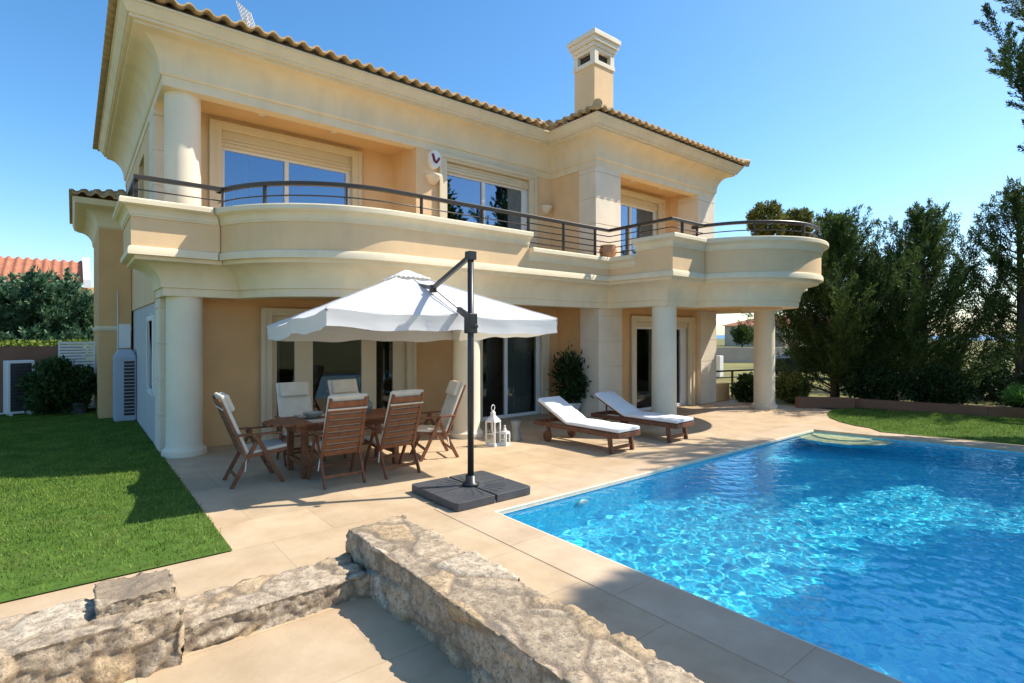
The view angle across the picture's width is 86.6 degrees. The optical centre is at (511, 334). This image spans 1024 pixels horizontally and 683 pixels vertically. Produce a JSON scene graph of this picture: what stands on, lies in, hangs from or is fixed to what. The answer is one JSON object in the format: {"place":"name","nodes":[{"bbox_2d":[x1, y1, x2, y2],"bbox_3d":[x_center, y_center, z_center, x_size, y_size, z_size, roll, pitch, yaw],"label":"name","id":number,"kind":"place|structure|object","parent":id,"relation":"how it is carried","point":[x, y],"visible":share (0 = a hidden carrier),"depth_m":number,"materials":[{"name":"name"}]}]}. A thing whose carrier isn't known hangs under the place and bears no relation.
{"place":"outdoors","nodes":[
{"label":"outdoors","id":0,"kind":"place"},
{"bbox_2d":[0,346,81,412],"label":"yard wall","id":1,"kind":"structure","parent":0,"point":[38,353],"depth_m":13.35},
{"bbox_2d":[0,255,93,294],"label":"neighbour house","id":2,"kind":"structure","parent":0,"point":[8,264],"depth_m":23.04,"materials":[{"name":"orange tile"}]},
{"bbox_2d":[0,408,231,602],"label":"lawn ground","id":3,"kind":"structure","parent":0,"point":[105,572],"depth_m":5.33,"materials":[{"name":"plant"}]},
{"bbox_2d":[3,360,34,415],"bbox_3d":[-11.638,1.250,12.823,0.362,1.300,0.500,0,0,36],"label":"air conditioner","id":4,"kind":"object","parent":3,"relation":"on","point":[12,369],"visible":0.73,"depth_m":12.65,"materials":[{"name":"white paint"}]},
{"bbox_2d":[12,354,96,415],"bbox_3d":[-10.784,1.211,12.969,1.754,1.597,1.679,0,0,-39],"label":"shrub","id":5,"kind":"object","parent":3,"relation":"on","point":[44,391],"visible":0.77,"depth_m":12.56,"materials":[{"name":"green plant"}]},
{"bbox_2d":[59,364,96,414],"bbox_3d":[-10.354,1.294,12.943,0.913,1.212,0.963,0,0,-39],"label":"potted shrub","id":6,"kind":"object","parent":3,"relation":"on","point":[86,396],"visible":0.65,"depth_m":12.84,"materials":[{"name":"green plant"}]},
{"bbox_2d":[113,349,135,421],"bbox_3d":[-8.588,1.110,12.031,0.390,1.580,0.592,0,0,-39],"label":"heat pump","id":7,"kind":"object","parent":3,"relation":"on","point":[124,384],"visible":0.97,"depth_m":11.81,"materials":[{"name":"white metal"}]},
{"bbox_2d":[0,400,909,682],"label":"patio","id":8,"kind":"structure","parent":0,"point":[264,520],"depth_m":4.97,"materials":[{"name":"stone"}]},
{"bbox_2d":[0,594,183,682],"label":"stone wall","id":9,"kind":"structure","parent":8,"relation":"on","point":[78,642],"depth_m":2.93,"materials":[{"name":"stone"}]},
{"bbox_2d":[93,569,177,618],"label":"cap block","id":10,"kind":"structure","parent":9,"relation":"on","point":[123,594],"depth_m":3.22,"materials":[{"name":"stone"}]},
{"bbox_2d":[212,392,286,488],"bbox_3d":[-3.405,1.324,7.049,0.803,1.172,0.608,0,0,-37],"label":"garden chair","id":11,"kind":"object","parent":8,"relation":"on","point":[257,446],"visible":0.99,"depth_m":6.89,"materials":[{"name":"brown wood"}]},
{"bbox_2d":[180,554,371,656],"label":"stone wall","id":12,"kind":"structure","parent":8,"relation":"on","point":[218,616],"depth_m":3.62,"materials":[{"name":"stone"}]},
{"bbox_2d":[275,381,325,466],"bbox_3d":[-3.240,1.324,8.263,0.608,1.172,0.803,0,0,-37],"label":"garden chair","id":13,"kind":"object","parent":8,"relation":"on","point":[293,398],"visible":0.53,"depth_m":8.38,"materials":[{"name":"white fabric"}]},
{"bbox_2d":[262,408,398,478],"bbox_3d":[-2.424,1.532,7.842,2.200,0.735,1.006,0,0,-39],"label":"dining table","id":14,"kind":"object","parent":8,"relation":"on","point":[296,424],"visible":0.52,"depth_m":7.44,"materials":[{"name":"brown wood"}]},
{"bbox_2d":[295,414,324,417],"bbox_3d":[-2.888,1.160,7.827,0.380,0.006,0.280,0,0,-36],"label":"placemat","id":15,"kind":"object","parent":14,"relation":"on","point":[301,416],"visible":0.43,"depth_m":7.77,"materials":[{"name":"grey fabric"}]},
{"bbox_2d":[303,411,322,418],"bbox_3d":[-2.783,1.123,7.602,0.280,0.080,0.280,0,0,-39],"label":"bowl","id":16,"kind":"object","parent":14,"relation":"on","point":[312,414],"visible":1,"depth_m":7.54,"materials":[{"name":"grey ceramic"}]},
{"bbox_2d":[306,418,324,422],"bbox_3d":[-2.570,1.160,7.402,0.380,0.006,0.280,0,0,-42],"label":"placemat","id":17,"kind":"object","parent":14,"relation":"on","point":[317,420],"visible":0.57,"depth_m":7.35,"materials":[{"name":"grey fabric"}]},
{"bbox_2d":[366,395,371,412],"bbox_3d":[-2.199,1.038,8.152,0.200,0.250,0.200,0,0,-39],"label":"vase","id":18,"kind":"object","parent":14,"relation":"on","point":[369,407],"visible":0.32,"depth_m":8.11,"materials":[{"name":"grey glass"}]},
{"bbox_2d":[306,393,367,489],"bbox_3d":[-2.253,1.324,7.040,0.608,1.172,0.803,0,0,-37],"label":"garden chair","id":19,"kind":"object","parent":8,"relation":"on","point":[344,430],"visible":1,"depth_m":6.85,"materials":[{"name":"brown wood"}]},
{"bbox_2d":[327,379,373,458],"bbox_3d":[-2.590,1.324,8.789,0.608,1.172,0.803,0,0,-43],"label":"garden chair","id":20,"kind":"object","parent":8,"relation":"on","point":[343,386],"visible":0.3,"depth_m":8.91,"materials":[{"name":"beige fabric"}]},
{"bbox_2d":[363,389,424,479],"bbox_3d":[-1.633,1.324,7.503,0.608,1.172,0.803,0,0,-42],"label":"garden chair","id":21,"kind":"object","parent":8,"relation":"on","point":[401,421],"visible":0.99,"depth_m":7.33,"materials":[{"name":"brown wood"}]},
{"bbox_2d":[266,251,556,511],"bbox_3d":[-1.353,0.450,7.689,3.349,2.900,3.924,0,0,-39],"label":"umbrella","id":22,"kind":"object","parent":8,"relation":"on","point":[408,305],"visible":1,"depth_m":6.76,"materials":[{"name":"fabric"}]},
{"bbox_2d":[410,380,465,461],"bbox_3d":[-1.183,1.324,8.550,0.803,1.172,0.608,0,0,-25],"label":"garden chair","id":23,"kind":"object","parent":8,"relation":"on","point":[448,411],"visible":0.94,"depth_m":8.45,"materials":[{"name":"beige fabric"}]},
{"bbox_2d":[69,0,828,458],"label":"villa","id":24,"kind":"object","parent":8,"relation":"on","point":[273,176],"visible":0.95,"depth_m":10.78,"materials":[{"name":"beige paint"}]},
{"bbox_2d":[119,324,130,347],"bbox_3d":[-8.888,0.025,12.458,0.220,0.550,0.070,0,0,-39],"label":"annex window","id":25,"kind":"structure","parent":24,"relation":"in","point":[124,329],"depth_m":12.43,"materials":[{"name":"white paint"}]},
{"bbox_2d":[146,314,154,396],"bbox_3d":[-6.386,0.347,9.690,0.147,1.406,1.100,0,0,-39],"label":"side window","id":26,"kind":"structure","parent":24,"relation":"in","point":[151,390],"depth_m":9.61,"materials":[{"name":"white paint"}]},
{"bbox_2d":[209,118,361,207],"bbox_3d":[-4.379,-2.597,10.622,2.820,2.434,0.538,0,0,-39],"label":"window","id":27,"kind":"structure","parent":24,"relation":"in","point":[225,169],"depth_m":10.29,"materials":[{"name":"metal"}]},
{"bbox_2d":[261,307,416,440],"bbox_3d":[-3.423,0.703,10.856,3.120,2.394,0.538,0,0,-39],"label":"glass door","id":28,"kind":"structure","parent":24,"relation":"in","point":[374,355],"depth_m":11.02,"materials":[{"name":"clear glass"}]},
{"bbox_2d":[439,152,536,247],"bbox_3d":[-0.614,-2.587,12.296,2.700,2.414,0.543,0,0,-39],"label":"window","id":29,"kind":"structure","parent":24,"relation":"in","point":[451,165],"depth_m":12.62,"materials":[{"name":"metal"}]},
{"bbox_2d":[480,314,549,421],"bbox_3d":[-0.103,0.703,12.644,2.170,2.394,0.541,0,0,-39],"label":"glass door","id":30,"kind":"structure","parent":24,"relation":"in","point":[517,351],"depth_m":13.08,"materials":[{"name":"glass"}]},
{"bbox_2d":[599,244,616,256],"bbox_3d":[2.075,-1.785,11.741,0.380,0.290,0.380,0,0,-39],"label":"clay pot","id":31,"kind":"object","parent":24,"relation":"on","point":[608,250],"visible":0.76,"depth_m":11.59,"materials":[{"name":"ceramic"}]},
{"bbox_2d":[621,188,664,254],"bbox_3d":[3.125,-2.587,14.615,2.570,2.414,0.543,0,0,-39],"label":"window","id":32,"kind":"structure","parent":24,"relation":"in","point":[630,199],"depth_m":14.93,"materials":[{"name":"metal"}]},
{"bbox_2d":[631,315,694,410],"bbox_3d":[3.772,0.713,14.134,2.670,2.374,0.541,0,0,-39],"label":"glass door","id":33,"kind":"structure","parent":24,"relation":"in","point":[685,325],"depth_m":14.66,"materials":[{"name":"metal"}]},
{"bbox_2d":[745,199,788,235],"bbox_3d":[5.602,-2.160,11.990,0.898,1.640,0.901,0,0,-39],"label":"balcony bush","id":34,"kind":"object","parent":24,"relation":"on","point":[772,210],"visible":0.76,"depth_m":11.80,"materials":[{"name":"green plant"}]},
{"bbox_2d":[783,207,819,236],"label":"balcony bush","id":35,"kind":"object","parent":24,"relation":"on","point":[804,214],"visible":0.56,"depth_m":12.07,"materials":[{"name":"green plant"}]},
{"bbox_2d":[485,405,500,446],"bbox_3d":[-0.326,1.547,9.334,0.200,0.706,0.200,0,0,31],"label":"lantern","id":36,"kind":"object","parent":8,"relation":"on","point":[493,418],"visible":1,"depth_m":9.30,"materials":[{"name":"white paint"}]},
{"bbox_2d":[500,425,509,445],"bbox_3d":[-0.123,1.727,9.370,0.136,0.346,0.136,0,0,31],"label":"lantern","id":37,"kind":"object","parent":8,"relation":"on","point":[504,432],"visible":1,"depth_m":9.34,"materials":[{"name":"white paint"}]},
{"bbox_2d":[510,420,521,441],"bbox_3d":[0.069,1.720,9.769,0.220,0.360,0.220,0,0,-39],"label":"floor vase","id":38,"kind":"object","parent":8,"relation":"on","point":[515,436],"visible":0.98,"depth_m":9.70,"materials":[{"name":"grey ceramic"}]},
{"bbox_2d":[345,514,703,682],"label":"stone wall","id":39,"kind":"structure","parent":8,"relation":"on","point":[479,619],"depth_m":3.10,"materials":[{"name":"stone"}]},
{"bbox_2d":[547,341,593,410],"bbox_3d":[1.380,1.014,12.586,1.062,1.773,1.172,0,0,-39],"label":"potted tree","id":40,"kind":"object","parent":8,"relation":"on","point":[568,378],"visible":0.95,"depth_m":12.43,"materials":[{"name":"green plant"}]},
{"bbox_2d":[534,396,640,453],"bbox_3d":[1.258,1.528,9.446,0.670,0.753,1.935,0,0,-41],"label":"sun lounger","id":41,"kind":"object","parent":8,"relation":"on","point":[568,415],"visible":1,"depth_m":9.33,"materials":[{"name":"white fabric"}]},
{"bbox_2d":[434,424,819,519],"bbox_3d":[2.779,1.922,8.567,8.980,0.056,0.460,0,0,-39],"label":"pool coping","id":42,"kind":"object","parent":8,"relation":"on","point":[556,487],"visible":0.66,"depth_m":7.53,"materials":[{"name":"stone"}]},
{"bbox_2d":[591,391,693,442],"bbox_3d":[2.443,1.528,10.367,0.670,0.753,1.935,0,0,-42],"label":"sun lounger","id":43,"kind":"object","parent":8,"relation":"on","point":[626,411],"visible":0.86,"depth_m":10.20,"materials":[{"name":"white fabric"}]},
{"bbox_2d":[716,382,728,401],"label":"terrace wall","id":44,"kind":"structure","parent":8,"relation":"on","point":[722,391],"depth_m":15.66,"materials":[{"name":"beige paint"}]},
{"bbox_2d":[795,397,854,408],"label":"planter wall","id":45,"kind":"structure","parent":8,"relation":"on","point":[826,402],"depth_m":14.09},
{"bbox_2d":[0,339,1014,603],"bbox_3d":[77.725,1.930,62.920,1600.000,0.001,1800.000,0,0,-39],"label":"ground","id":46,"kind":"structure","parent":0,"point":[736,367],"depth_m":17.91,"materials":[{"name":"green plant"}]},
{"bbox_2d":[0,274,39,345],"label":"hedge tree","id":47,"kind":"object","parent":46,"relation":"on","point":[5,335],"visible":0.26,"depth_m":16.57,"materials":[{"name":"green plant"}]},
{"bbox_2d":[0,338,92,364],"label":"lime hedge","id":48,"kind":"object","parent":46,"relation":"on","point":[19,342],"visible":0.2,"depth_m":15.78,"materials":[{"name":"green plant"}]},
{"bbox_2d":[0,265,93,364],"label":"hedge tree","id":49,"kind":"object","parent":46,"relation":"on","point":[39,291],"visible":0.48,"depth_m":16.89,"materials":[{"name":"green plant"}]},
{"bbox_2d":[49,288,93,370],"bbox_3d":[-14.423,0.101,18.389,3.190,3.606,2.994,0,0,3],"label":"hedge tree","id":50,"kind":"object","parent":46,"relation":"on","point":[88,310],"visible":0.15,"depth_m":17.64,"materials":[{"name":"green plant"}]},
{"bbox_2d":[58,341,94,406],"bbox_3d":[-11.130,1.025,13.892,0.740,1.750,0.040,0,0,-39],"label":"louvre fence","id":51,"kind":"object","parent":46,"relation":"on","point":[79,354],"visible":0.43,"depth_m":13.93,"materials":[{"name":"white paint"}]},
{"bbox_2d":[729,323,753,346],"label":"distant tree","id":52,"kind":"object","parent":46,"relation":"on","point":[737,334],"visible":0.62,"depth_m":84.40,"materials":[{"name":"green plant"}]},
{"bbox_2d":[730,371,753,401],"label":"shrub","id":53,"kind":"object","parent":46,"relation":"on","point":[741,389],"visible":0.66,"depth_m":15.34,"materials":[{"name":"green plant"}]},
{"bbox_2d":[716,368,785,396],"bbox_3d":[7.336,1.498,17.003,3.748,0.845,0.060,0,0,-26],"label":"terrace railing","id":54,"kind":"object","parent":46,"relation":"on","point":[731,377],"visible":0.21,"depth_m":16.72,"materials":[{"name":"brown metal"}]},
{"bbox_2d":[775,371,816,402],"bbox_3d":[7.988,1.482,15.512,1.138,0.983,1.190,0,0,-39],"label":"shrub","id":55,"kind":"object","parent":46,"relation":"on","point":[789,387],"visible":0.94,"depth_m":15.32,"materials":[{"name":"green plant"}]},
{"bbox_2d":[736,204,940,396],"bbox_3d":[9.906,-0.971,15.982,4.857,5.747,5.176,0,0,-21],"label":"cypress tree","id":56,"kind":"object","parent":46,"relation":"on","point":[811,330],"visible":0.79,"depth_m":15.48,"materials":[{"name":"green plant"}]},
{"bbox_2d":[709,432,1023,459],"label":"pool basin","id":57,"kind":"object","parent":46,"relation":"in","point":[917,442],"visible":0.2,"depth_m":9.83,"materials":[{"name":"blue tile"}]},
{"bbox_2d":[494,430,904,682],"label":"pool nosing","id":58,"kind":"object","parent":57,"relation":"on","point":[545,500],"visible":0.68,"depth_m":6.69,"materials":[{"name":"stone"}]},
{"bbox_2d":[457,427,1023,682],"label":"pool coping","id":59,"kind":"object","parent":57,"relation":"on","point":[785,656],"visible":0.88,"depth_m":3.82,"materials":[{"name":"stone"}]},
{"bbox_2d":[503,432,1023,682],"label":"water","id":60,"kind":"structure","parent":57,"relation":"in","point":[903,561],"depth_m":5.16,"materials":[{"name":"blue liquid"}]},
{"bbox_2d":[829,247,904,387],"bbox_3d":[12.423,-0.590,18.795,3.904,4.984,3.760,0,0,-39],"label":"cypress tree","id":61,"kind":"object","parent":46,"relation":"on","point":[881,304],"visible":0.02,"depth_m":18.72,"materials":[{"name":"green plant"}]},
{"bbox_2d":[837,365,916,400],"bbox_3d":[9.902,1.392,14.835,1.569,1.147,1.784,0,0,-22],"label":"shrub","id":62,"kind":"object","parent":46,"relation":"on","point":[883,383],"visible":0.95,"depth_m":14.61,"materials":[{"name":"green plant"}]},
{"bbox_2d":[807,197,1023,401],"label":"cypress tree","id":63,"kind":"object","parent":46,"relation":"on","point":[921,228],"visible":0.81,"depth_m":14.63,"materials":[{"name":"green plant"}]},
{"bbox_2d":[865,335,979,392],"bbox_3d":[13.043,0.994,17.614,3.159,2.082,3.536,0,0,-2],"label":"shrub","id":64,"kind":"object","parent":46,"relation":"on","point":[904,365],"visible":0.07,"depth_m":16.93,"materials":[{"name":"green plant"}]},
{"bbox_2d":[855,398,1023,417],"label":"garden wall","id":65,"kind":"structure","parent":46,"relation":"on","point":[992,411],"depth_m":13.19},
{"bbox_2d":[895,360,986,404],"bbox_3d":[11.046,1.306,13.992,1.947,1.333,1.875,0,0,-39],"label":"shrub","id":66,"kind":"object","parent":46,"relation":"on","point":[921,389],"visible":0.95,"depth_m":13.66,"materials":[{"name":"green plant"}]},
{"bbox_2d":[944,175,1023,379],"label":"cypress tree","id":67,"kind":"object","parent":46,"relation":"on","point":[1013,200],"visible":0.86,"depth_m":13.88,"materials":[{"name":"green plant"}]},
{"bbox_2d":[960,341,1015,400],"bbox_3d":[14.924,1.013,15.920,3.513,2.033,3.277,0,0,-39],"label":"shrub","id":68,"kind":"object","parent":46,"relation":"on","point":[1005,370],"visible":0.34,"depth_m":15.98,"materials":[{"name":"green plant"}]},
{"bbox_2d":[983,364,1023,407],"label":"shrub","id":69,"kind":"object","parent":46,"relation":"on","point":[1003,384],"visible":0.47,"depth_m":13.35,"materials":[{"name":"green plant"}]},
{"bbox_2d":[0,0,1023,445],"label":"sky","id":70,"kind":"structure","parent":0,"point":[887,106],"materials":[{"name":"blue"}]},
{"bbox_2d":[716,356,722,376],"bbox_3d":[9.523,1.440,24.950,0.320,0.980,0.240,0,0,-39],"label":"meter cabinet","id":71,"kind":"object","parent":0,"point":[719,362],"visible":0.71,"depth_m":24.84,"materials":[{"name":"white paint"}]},
{"bbox_2d":[722,316,828,346],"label":"neighbour house","id":72,"kind":"structure","parent":0,"point":[728,338],"depth_m":94.03,"materials":[{"name":"beige tile"}]},
{"bbox_2d":[716,347,863,362],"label":"boundary wall","id":73,"kind":"structure","parent":0,"point":[737,354],"depth_m":37.85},
{"bbox_2d":[775,348,849,374],"bbox_3d":[13.602,1.220,24.057,4.314,1.420,1.720,0,0,9],"label":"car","id":74,"kind":"object","parent":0,"point":[787,359],"visible":0.09,"depth_m":23.51,"materials":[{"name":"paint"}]},
{"bbox_2d":[716,335,1014,340],"bbox_3d":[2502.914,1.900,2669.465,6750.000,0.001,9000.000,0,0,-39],"label":"sea","id":75,"kind":"structure","parent":0,"point":[723,337],"depth_m":412.76,"materials":[{"name":"blue liquid"}]},
{"bbox_2d":[827,407,1023,444],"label":"lawn ground","id":76,"kind":"structure","parent":0,"point":[937,426],"depth_m":11.32,"materials":[{"name":"plant"}]},
{"bbox_2d":[972,0,1023,153],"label":"cypress tree","id":77,"kind":"object","parent":76,"relation":"on","point":[1005,61],"visible":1,"depth_m":10.71,"materials":[{"name":"green plant"}]},
{"bbox_2d":[1000,383,1023,407],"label":"fan palm","id":78,"kind":"object","parent":76,"relation":"on","point":[1014,393],"visible":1,"depth_m":11.97,"materials":[{"name":"plant"}]}
]}

